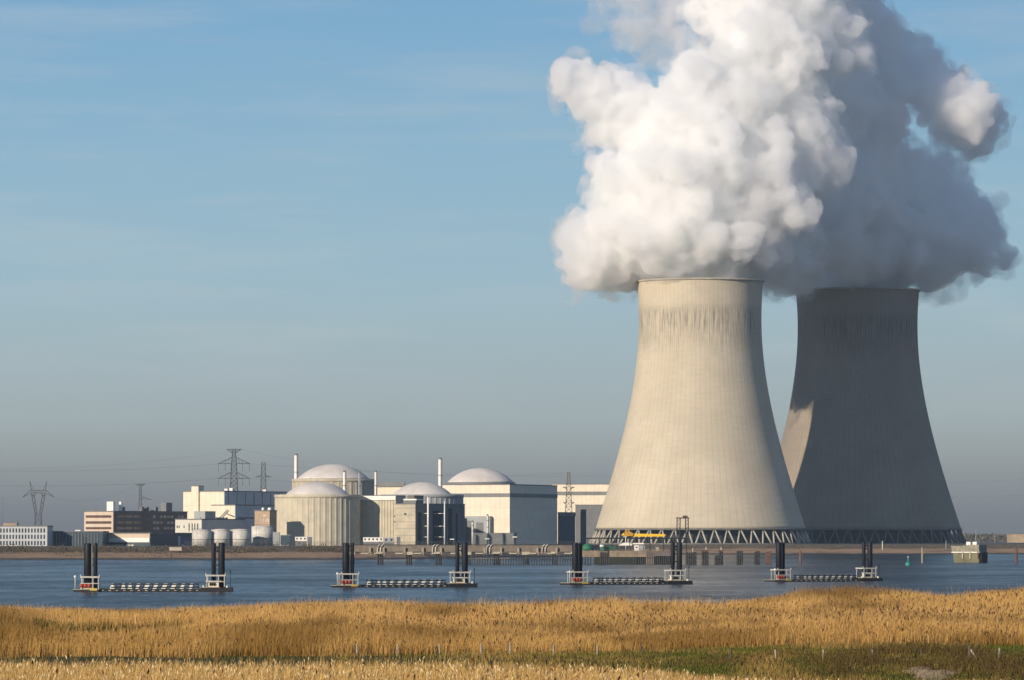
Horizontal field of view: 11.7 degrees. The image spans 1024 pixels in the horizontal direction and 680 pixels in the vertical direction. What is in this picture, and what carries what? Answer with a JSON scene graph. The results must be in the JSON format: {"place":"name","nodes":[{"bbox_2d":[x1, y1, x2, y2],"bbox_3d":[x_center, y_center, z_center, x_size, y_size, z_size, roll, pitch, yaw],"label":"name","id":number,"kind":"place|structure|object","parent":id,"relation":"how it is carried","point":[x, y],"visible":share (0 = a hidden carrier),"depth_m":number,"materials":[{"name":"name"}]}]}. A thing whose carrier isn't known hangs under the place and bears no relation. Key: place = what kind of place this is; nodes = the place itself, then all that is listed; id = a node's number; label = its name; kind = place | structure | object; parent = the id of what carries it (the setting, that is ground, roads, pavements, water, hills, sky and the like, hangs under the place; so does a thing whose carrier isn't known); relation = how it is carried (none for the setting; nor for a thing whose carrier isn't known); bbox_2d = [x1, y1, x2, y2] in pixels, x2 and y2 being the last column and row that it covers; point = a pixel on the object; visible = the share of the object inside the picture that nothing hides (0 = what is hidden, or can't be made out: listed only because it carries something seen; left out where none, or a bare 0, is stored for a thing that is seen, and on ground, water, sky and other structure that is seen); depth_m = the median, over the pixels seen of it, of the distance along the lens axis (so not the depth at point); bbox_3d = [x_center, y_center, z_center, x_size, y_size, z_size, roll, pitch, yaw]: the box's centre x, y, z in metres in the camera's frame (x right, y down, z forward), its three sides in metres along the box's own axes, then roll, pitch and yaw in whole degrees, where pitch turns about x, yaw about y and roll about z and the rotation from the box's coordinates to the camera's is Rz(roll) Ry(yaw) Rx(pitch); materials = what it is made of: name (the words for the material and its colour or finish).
{"place":"outdoors","nodes":[
{"label":"outdoors","id":0,"kind":"place"},
{"bbox_2d":[0,629,1023,679],"bbox_3d":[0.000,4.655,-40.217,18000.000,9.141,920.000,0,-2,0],"label":"meadow ground","id":1,"kind":"structure","parent":0,"point":[89,658],"depth_m":229.54,"materials":[{"name":"brown plant"}]},
{"bbox_2d":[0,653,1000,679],"bbox_3d":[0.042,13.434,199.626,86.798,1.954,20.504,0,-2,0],"label":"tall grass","id":2,"kind":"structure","parent":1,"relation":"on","point":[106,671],"depth_m":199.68,"materials":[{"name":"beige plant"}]},
{"bbox_2d":[0,581,1023,657],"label":"reeds","id":3,"kind":"object","parent":1,"relation":"on","point":[847,614],"visible":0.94,"depth_m":269.19,"materials":[{"name":"brown plant"}]},
{"bbox_2d":[901,666,958,679],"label":"sand scrape","id":4,"kind":"object","parent":1,"relation":"on","point":[923,673],"visible":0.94,"depth_m":217.62,"materials":[{"name":"beige sand"}]},
{"bbox_2d":[968,645,974,657],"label":"fence post","id":5,"kind":"object","parent":1,"relation":"on","point":[970,650],"visible":0.44,"depth_m":226.54,"materials":[{"name":"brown wood"}]},
{"bbox_2d":[0,554,1023,611],"bbox_3d":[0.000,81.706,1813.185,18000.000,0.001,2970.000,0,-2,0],"label":"water","id":6,"kind":"structure","parent":0,"point":[37,583],"depth_m":1166.60,"materials":[{"name":"blue liquid"}]},
{"bbox_2d":[73,543,232,591],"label":"mooring pontoon","id":7,"kind":"object","parent":6,"relation":"on","point":[212,585],"visible":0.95,"depth_m":899.12,"materials":[{"name":"metal"}]},
{"bbox_2d":[331,542,477,586],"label":"mooring pontoon","id":8,"kind":"object","parent":6,"relation":"on","point":[347,573],"visible":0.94,"depth_m":980.41,"materials":[{"name":"metal"}]},
{"bbox_2d":[354,542,571,563],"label":"pipe jetty","id":9,"kind":"object","parent":6,"relation":"in","point":[409,550],"visible":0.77,"depth_m":1862.78,"materials":[{"name":"concrete"}]},
{"bbox_2d":[471,554,571,563],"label":"fender row","id":10,"kind":"object","parent":6,"relation":"in","point":[521,559],"visible":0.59,"depth_m":1859.24,"materials":[{"name":"metal"}]},
{"bbox_2d":[600,551,609,564],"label":"mooring dolphin","id":11,"kind":"object","parent":6,"relation":"in","point":[604,558],"visible":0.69,"depth_m":1844.17},
{"bbox_2d":[560,542,692,584],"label":"mooring pontoon","id":12,"kind":"object","parent":6,"relation":"on","point":[577,572],"visible":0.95,"depth_m":1038.45,"materials":[{"name":"metal"}]},
{"bbox_2d":[582,548,670,563],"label":"dock platform","id":13,"kind":"structure","parent":6,"relation":"in","point":[632,557],"depth_m":1862.99,"materials":[{"name":"concrete"}]},
{"bbox_2d":[582,543,592,550],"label":"tarpaulin heap","id":14,"kind":"object","parent":13,"relation":"on","point":[587,547],"visible":0.9,"depth_m":1864.22,"materials":[{"name":"green fabric"}]},
{"bbox_2d":[604,546,615,549],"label":"skip","id":15,"kind":"object","parent":13,"relation":"on","point":[609,547],"visible":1,"depth_m":1868.47,"materials":[{"name":"green paint"}]},
{"bbox_2d":[618,543,631,550],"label":"canopy","id":16,"kind":"object","parent":13,"relation":"on","point":[627,544],"visible":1,"depth_m":1865.84,"materials":[{"name":"white paint"}]},
{"bbox_2d":[633,543,644,550],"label":"kiosk","id":17,"kind":"object","parent":13,"relation":"on","point":[637,547],"visible":1,"depth_m":1864.51,"materials":[{"name":"white paint"}]},
{"bbox_2d":[586,538,687,563],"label":"service trestle","id":18,"kind":"object","parent":6,"relation":"in","point":[643,538],"visible":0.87,"depth_m":1870.52,"materials":[{"name":"metal"}]},
{"bbox_2d":[622,530,664,537],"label":"crane","id":19,"kind":"object","parent":18,"relation":"on","point":[627,534],"visible":1,"depth_m":1872.00,"materials":[{"name":"yellow paint"}]},
{"bbox_2d":[676,516,688,537],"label":"portal frame","id":20,"kind":"object","parent":18,"relation":"on","point":[685,517],"visible":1,"depth_m":1871.48,"materials":[{"name":"metal"}]},
{"bbox_2d":[646,552,653,564],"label":"mooring dolphin","id":21,"kind":"object","parent":6,"relation":"in","point":[649,558],"visible":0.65,"depth_m":1844.18},
{"bbox_2d":[685,548,696,564],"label":"mooring dolphin","id":22,"kind":"object","parent":6,"relation":"in","point":[690,558],"visible":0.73,"depth_m":1844.14,"materials":[{"name":"white paint"}]},
{"bbox_2d":[701,550,708,564],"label":"mooring dolphin","id":23,"kind":"object","parent":6,"relation":"in","point":[705,558],"visible":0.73,"depth_m":1844.09,"materials":[{"name":"white paint"}]},
{"bbox_2d":[715,555,721,564],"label":"mooring dolphin","id":24,"kind":"object","parent":6,"relation":"in","point":[718,559],"visible":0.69,"depth_m":1844.14},
{"bbox_2d":[718,550,722,563],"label":"mooring dolphin","id":25,"kind":"object","parent":6,"relation":"in","point":[720,553],"visible":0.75,"depth_m":1850.74,"materials":[{"name":"white paint"}]},
{"bbox_2d":[736,551,742,563],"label":"mooring dolphin","id":26,"kind":"object","parent":6,"relation":"in","point":[739,557],"visible":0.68,"depth_m":1850.70},
{"bbox_2d":[754,551,759,563],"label":"mooring dolphin","id":27,"kind":"object","parent":6,"relation":"in","point":[756,557],"visible":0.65,"depth_m":1863.95},
{"bbox_2d":[765,551,770,563],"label":"mooring dolphin","id":28,"kind":"object","parent":6,"relation":"in","point":[767,557],"visible":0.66,"depth_m":1863.96,"materials":[{"name":"metal"}]},
{"bbox_2d":[764,542,882,581],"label":"mooring pontoon","id":29,"kind":"object","parent":6,"relation":"on","point":[780,569],"visible":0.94,"depth_m":1114.74,"materials":[{"name":"metal"}]},
{"bbox_2d":[905,556,910,565],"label":"buoy","id":30,"kind":"object","parent":6,"relation":"on","point":[907,563],"visible":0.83,"depth_m":1762.75,"materials":[{"name":"green paint"}]},
{"bbox_2d":[921,547,922,562],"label":"mooring dolphin","id":31,"kind":"object","parent":6,"relation":"in","point":[921,554],"visible":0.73,"depth_m":1933.23,"materials":[{"name":"grey wood"}]},
{"bbox_2d":[951,542,987,562],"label":"concrete islet","id":32,"kind":"object","parent":6,"relation":"in","point":[969,552],"visible":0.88,"depth_m":1994.99,"materials":[{"name":"white paint"}]},
{"bbox_2d":[1015,547,1017,562],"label":"mooring dolphin","id":33,"kind":"object","parent":6,"relation":"in","point":[1016,554],"visible":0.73,"depth_m":1932.90,"materials":[{"name":"metal"}]},
{"bbox_2d":[0,541,1023,559],"bbox_3d":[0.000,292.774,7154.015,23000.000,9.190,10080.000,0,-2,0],"label":"bank","id":34,"kind":"structure","parent":0,"point":[337,555],"depth_m":2381.93,"materials":[{"name":"soil"}]},
{"bbox_2d":[0,521,52,545],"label":"office block","id":35,"kind":"structure","parent":34,"relation":"on","point":[15,533],"depth_m":2419.50,"materials":[{"name":"concrete"}]},
{"bbox_2d":[23,481,53,525],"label":"power pylon","id":36,"kind":"object","parent":34,"relation":"on","point":[35,521],"visible":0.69,"depth_m":4298.04,"materials":[{"name":"grey metal"}]},
{"bbox_2d":[53,530,108,545],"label":"warehouse","id":37,"kind":"structure","parent":34,"relation":"on","point":[75,538],"depth_m":2431.22,"materials":[{"name":"metal"}]},
{"bbox_2d":[84,502,187,532],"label":"office building","id":38,"kind":"structure","parent":34,"relation":"on","point":[141,520],"depth_m":2573.90,"materials":[{"name":"brown concrete"}]},
{"bbox_2d":[86,515,110,517],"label":"window","id":39,"kind":"structure","parent":38,"relation":"in","point":[87,516],"depth_m":2562.75,"materials":[{"name":"brown glass"}]},
{"bbox_2d":[86,521,110,523],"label":"window","id":40,"kind":"structure","parent":38,"relation":"in","point":[87,522],"depth_m":2562.75,"materials":[{"name":"brown glass"}]},
{"bbox_2d":[86,527,110,528],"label":"window","id":41,"kind":"structure","parent":38,"relation":"in","point":[86,527],"depth_m":2562.75,"materials":[{"name":"brown glass"}]},
{"bbox_2d":[136,483,151,510],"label":"power pylon","id":42,"kind":"object","parent":34,"relation":"on","point":[139,485],"visible":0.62,"depth_m":4597.20,"materials":[{"name":"grey metal"}]},
{"bbox_2d":[108,533,191,545],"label":"canteen building","id":43,"kind":"structure","parent":34,"relation":"on","point":[147,539],"depth_m":2445.31,"materials":[{"name":"white concrete"}]},
{"bbox_2d":[169,547,181,550],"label":"culvert outlet","id":44,"kind":"object","parent":34,"relation":"on","point":[175,548],"visible":1,"depth_m":2337.94,"materials":[{"name":"concrete"}]},
{"bbox_2d":[192,528,210,545],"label":"storage tank","id":45,"kind":"object","parent":34,"relation":"on","point":[203,535],"visible":0.98,"depth_m":2394.37,"materials":[{"name":"metal"}]},
{"bbox_2d":[175,511,245,545],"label":"workshop","id":46,"kind":"structure","parent":34,"relation":"on","point":[208,520],"depth_m":2504.99,"materials":[{"name":"concrete"}]},
{"bbox_2d":[211,528,228,545],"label":"storage tank","id":47,"kind":"object","parent":34,"relation":"on","point":[219,536],"visible":0.97,"depth_m":2398.49,"materials":[{"name":"metal"}]},
{"bbox_2d":[218,449,249,490],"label":"power pylon","id":48,"kind":"object","parent":34,"relation":"on","point":[236,472],"visible":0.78,"depth_m":3698.34,"materials":[{"name":"grey metal"}]},
{"bbox_2d":[183,486,286,518],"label":"process building","id":49,"kind":"structure","parent":34,"relation":"on","point":[197,498],"depth_m":2647.81,"materials":[{"name":"concrete"}]},
{"bbox_2d":[229,528,249,545],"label":"storage tank","id":50,"kind":"object","parent":34,"relation":"on","point":[240,535],"visible":0.98,"depth_m":2402.09,"materials":[{"name":"metal"}]},
{"bbox_2d":[211,505,274,544],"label":"annex building","id":51,"kind":"structure","parent":34,"relation":"on","point":[247,512],"depth_m":2594.94,"materials":[{"name":"concrete"}]},
{"bbox_2d":[238,517,254,518],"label":"window","id":52,"kind":"structure","parent":51,"relation":"in","point":[238,517],"depth_m":2597.39,"materials":[{"name":"glass"}]},
{"bbox_2d":[251,524,272,545],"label":"storage tank","id":53,"kind":"object","parent":34,"relation":"on","point":[263,533],"visible":0.96,"depth_m":2418.66,"materials":[{"name":"metal"}]},
{"bbox_2d":[256,462,270,490],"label":"power pylon","id":54,"kind":"object","parent":34,"relation":"on","point":[265,475],"visible":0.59,"depth_m":4397.04,"materials":[{"name":"grey metal"}]},
{"bbox_2d":[254,508,276,531],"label":"control house","id":55,"kind":"structure","parent":34,"relation":"on","point":[268,516],"depth_m":2470.83,"materials":[{"name":"beige concrete"}]},
{"bbox_2d":[273,532,279,545],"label":"shipping container","id":56,"kind":"object","parent":34,"relation":"on","point":[276,537],"visible":0.76,"depth_m":2410.12,"materials":[{"name":"grey metal"}]},
{"bbox_2d":[281,535,290,545],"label":"shipping container","id":57,"kind":"object","parent":34,"relation":"on","point":[286,538],"visible":0.74,"depth_m":2403.10,"materials":[{"name":"blue metal"}]},
{"bbox_2d":[294,454,297,478],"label":"vent chimney","id":58,"kind":"object","parent":34,"relation":"on","point":[295,466],"visible":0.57,"depth_m":2763.72,"materials":[{"name":"white paint"}]},
{"bbox_2d":[295,537,306,545],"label":"site cabin","id":59,"kind":"object","parent":34,"relation":"on","point":[301,540],"visible":0.89,"depth_m":2398.12,"materials":[{"name":"white metal"}]},
{"bbox_2d":[274,481,360,545],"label":"domed reactor","id":60,"kind":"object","parent":34,"relation":"on","point":[316,511],"visible":0.93,"depth_m":2490.49,"materials":[{"name":"concrete"}]},
{"bbox_2d":[292,463,374,494],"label":"domed reactor","id":61,"kind":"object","parent":34,"relation":"on","point":[332,473],"visible":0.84,"depth_m":2704.88,"materials":[{"name":"concrete"}]},
{"bbox_2d":[342,471,346,490],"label":"vent chimney","id":62,"kind":"object","parent":34,"relation":"on","point":[344,485],"visible":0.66,"depth_m":2638.74,"materials":[{"name":"white paint"}]},
{"bbox_2d":[358,471,360,494],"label":"vent chimney","id":63,"kind":"object","parent":34,"relation":"on","point":[359,483],"visible":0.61,"depth_m":2638.71,"materials":[{"name":"grey metal"}]},
{"bbox_2d":[185,541,558,556],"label":"security fence","id":64,"kind":"object","parent":34,"relation":"on","point":[260,543],"visible":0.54,"depth_m":2378.72,"materials":[{"name":"grey metal"}]},
{"bbox_2d":[363,537,382,544],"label":"site cabin","id":65,"kind":"object","parent":34,"relation":"on","point":[370,540],"visible":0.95,"depth_m":2398.11,"materials":[{"name":"white metal"}]},
{"bbox_2d":[373,471,377,494],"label":"vent chimney","id":66,"kind":"object","parent":34,"relation":"on","point":[375,490],"visible":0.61,"depth_m":2638.78,"materials":[{"name":"white paint"}]},
{"bbox_2d":[360,495,405,544],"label":"annex building","id":67,"kind":"structure","parent":34,"relation":"on","point":[377,515],"depth_m":2512.44,"materials":[{"name":"concrete"}]},
{"bbox_2d":[383,537,393,544],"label":"site cabin","id":68,"kind":"object","parent":34,"relation":"on","point":[390,540],"visible":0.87,"depth_m":2398.07,"materials":[{"name":"white metal"}]},
{"bbox_2d":[377,482,404,494],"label":"turbine hall","id":69,"kind":"structure","parent":34,"relation":"on","point":[388,487],"depth_m":2791.54,"materials":[{"name":"concrete"}]},
{"bbox_2d":[381,482,463,503],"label":"domed reactor","id":70,"kind":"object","parent":34,"relation":"on","point":[436,494],"visible":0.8,"depth_m":2606.49,"materials":[{"name":"white concrete"}]},
{"bbox_2d":[395,495,464,544],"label":"concrete block","id":71,"kind":"structure","parent":34,"relation":"on","point":[417,519],"depth_m":2505.26,"materials":[{"name":"concrete"}]},
{"bbox_2d":[438,458,442,486],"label":"vent chimney","id":72,"kind":"object","parent":34,"relation":"on","point":[440,471],"visible":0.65,"depth_m":2743.76,"materials":[{"name":"white paint"}]},
{"bbox_2d":[471,520,473,544],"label":"vent chimney","id":73,"kind":"object","parent":34,"relation":"on","point":[472,525],"visible":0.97,"depth_m":2687.69,"materials":[{"name":"white paint"}]},
{"bbox_2d":[487,514,488,544],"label":"vent chimney","id":74,"kind":"object","parent":34,"relation":"on","point":[487,528],"visible":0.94,"depth_m":2687.78,"materials":[{"name":"white paint"}]},
{"bbox_2d":[473,533,516,544],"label":"pump house","id":75,"kind":"structure","parent":34,"relation":"on","point":[501,538],"depth_m":2719.36,"materials":[{"name":"concrete"}]},
{"bbox_2d":[443,468,557,544],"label":"reactor hall","id":76,"kind":"structure","parent":34,"relation":"on","point":[527,513],"depth_m":2813.20,"materials":[{"name":"concrete"}]},
{"bbox_2d":[465,521,471,544],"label":"bay door","id":77,"kind":"structure","parent":76,"relation":"in","point":[468,528],"depth_m":2803.66,"materials":[{"name":"grey metal"}]},
{"bbox_2d":[476,522,482,532],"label":"bay door","id":78,"kind":"structure","parent":76,"relation":"in","point":[479,525],"depth_m":2800.92,"materials":[{"name":"grey metal"}]},
{"bbox_2d":[0,540,1023,557],"bbox_3d":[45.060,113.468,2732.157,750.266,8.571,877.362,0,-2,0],"label":"bank scrub","id":79,"kind":"object","parent":34,"relation":"on","point":[187,549],"visible":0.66,"depth_m":2348.76,"materials":[{"name":"brown plant"}]},
{"bbox_2d":[557,512,575,544],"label":"switch house","id":80,"kind":"structure","parent":34,"relation":"on","point":[566,528],"depth_m":2885.27,"materials":[{"name":"metal"}]},
{"bbox_2d":[563,472,573,511],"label":"power pylon","id":81,"kind":"object","parent":34,"relation":"on","point":[570,487],"visible":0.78,"depth_m":3227.21,"materials":[{"name":"grey metal"}]},
{"bbox_2d":[551,484,608,541],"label":"machine hall","id":82,"kind":"structure","parent":34,"relation":"on","point":[588,494],"depth_m":3479.24,"materials":[{"name":"concrete"}]},
{"bbox_2d":[575,505,603,543],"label":"hall","id":83,"kind":"structure","parent":34,"relation":"on","point":[593,512],"depth_m":3398.09,"materials":[{"name":"stone"}]},
{"bbox_2d":[588,278,813,543],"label":"cooling tower","id":84,"kind":"structure","parent":34,"relation":"on","point":[700,447],"depth_m":3211.04,"materials":[{"name":"concrete"}]},
{"bbox_2d":[781,287,966,543],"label":"cooling tower","id":85,"kind":"structure","parent":34,"relation":"on","point":[860,454],"depth_m":3404.04,"materials":[{"name":"concrete"}]},
{"bbox_2d":[951,532,1006,541],"bbox_3d":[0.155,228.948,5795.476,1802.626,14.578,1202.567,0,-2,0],"label":"distant wood","id":86,"kind":"object","parent":34,"relation":"on","point":[986,537],"visible":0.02,"depth_m":5351.24,"materials":[{"name":"grey plant"}]},
{"bbox_2d":[1007,534,1023,542],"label":"warehouse","id":87,"kind":"structure","parent":34,"relation":"on","point":[1015,538],"depth_m":4596.41,"materials":[{"name":"beige brick"}]},
{"bbox_2d":[0,0,1023,534],"label":"sky","id":88,"kind":"structure","parent":0,"point":[398,237],"materials":[{"name":"blue"}]},
{"bbox_2d":[580,509,586,544],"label":"stair tower","id":89,"kind":"structure","parent":0,"point":[583,526],"depth_m":2860.20,"materials":[{"name":"metal"}]}
]}

